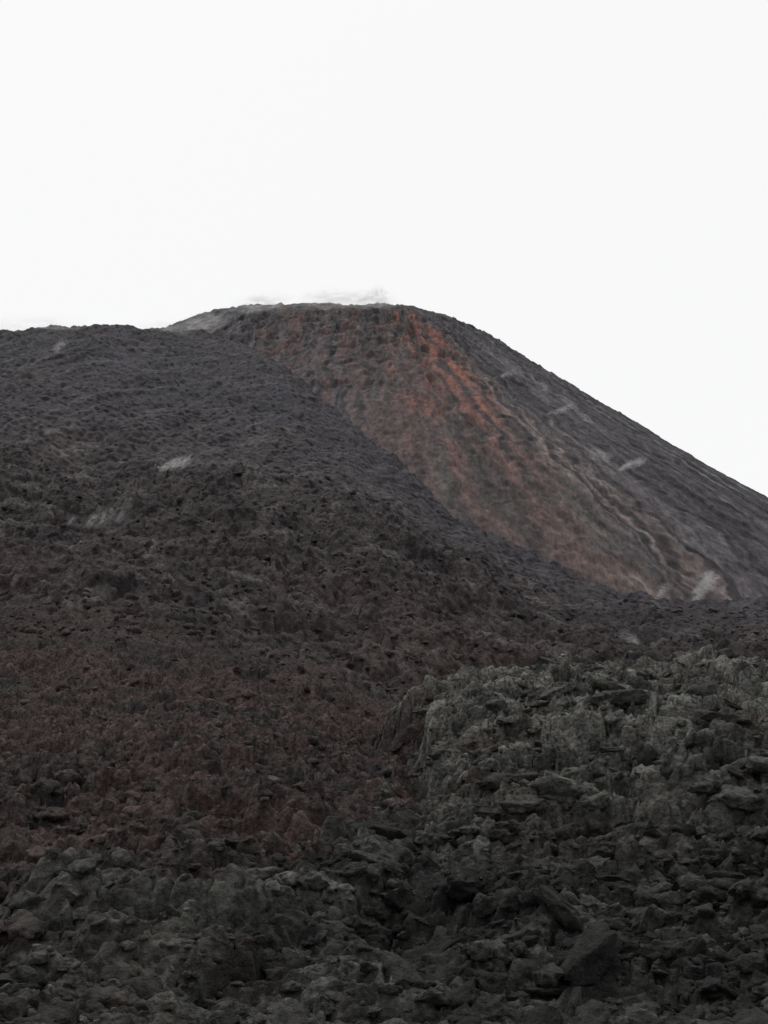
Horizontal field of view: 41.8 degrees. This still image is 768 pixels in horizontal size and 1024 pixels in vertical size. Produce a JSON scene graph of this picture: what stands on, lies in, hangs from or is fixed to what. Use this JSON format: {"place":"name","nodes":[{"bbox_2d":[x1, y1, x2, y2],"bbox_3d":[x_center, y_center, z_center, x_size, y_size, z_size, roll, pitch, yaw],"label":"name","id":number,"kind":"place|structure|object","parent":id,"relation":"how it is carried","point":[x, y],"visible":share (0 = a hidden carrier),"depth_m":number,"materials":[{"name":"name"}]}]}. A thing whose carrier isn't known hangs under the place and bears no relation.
{"place":"outdoors","nodes":[
{"label":"outdoors","id":0,"kind":"place"},
{"bbox_2d":[0,605,767,1023],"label":"lava field","id":1,"kind":"structure","parent":0,"point":[188,747],"depth_m":45.49,"materials":[{"name":"grey stone"}]},
{"bbox_2d":[0,651,767,1023],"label":"lava slab rubble","id":2,"kind":"object","parent":1,"relation":"on","point":[592,955],"visible":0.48,"depth_m":30.09,"materials":[{"name":"grey stone"}]},
{"bbox_2d":[0,794,767,1023],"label":"lava rock rubble","id":3,"kind":"object","parent":1,"relation":"on","point":[33,1006],"visible":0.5,"depth_m":24.76,"materials":[{"name":"grey stone"}]},
{"bbox_2d":[0,607,767,1023],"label":"lava rock rubble","id":4,"kind":"object","parent":1,"relation":"on","point":[44,785],"visible":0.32,"depth_m":46.99,"materials":[{"name":"grey stone"}]},
{"bbox_2d":[0,445,767,700],"bbox_3d":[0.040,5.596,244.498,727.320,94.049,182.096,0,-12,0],"label":"lava slope","id":5,"kind":"structure","parent":0,"point":[36,570],"depth_m":222.62,"materials":[{"name":"grey stone"}]},
{"bbox_2d":[0,324,767,610],"bbox_3d":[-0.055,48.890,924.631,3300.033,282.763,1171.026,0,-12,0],"label":"volcanic hillside","id":6,"kind":"structure","parent":0,"point":[107,397],"depth_m":433.82,"materials":[{"name":"black stone"}]},
{"bbox_2d":[0,0,767,496],"label":"sky","id":7,"kind":"structure","parent":0,"point":[581,186],"materials":[{"name":"white"}]},
{"bbox_2d":[166,302,767,601],"bbox_3d":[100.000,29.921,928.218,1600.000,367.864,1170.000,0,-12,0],"label":"volcano","id":8,"kind":"structure","parent":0,"point":[465,422],"depth_m":567.60}
]}

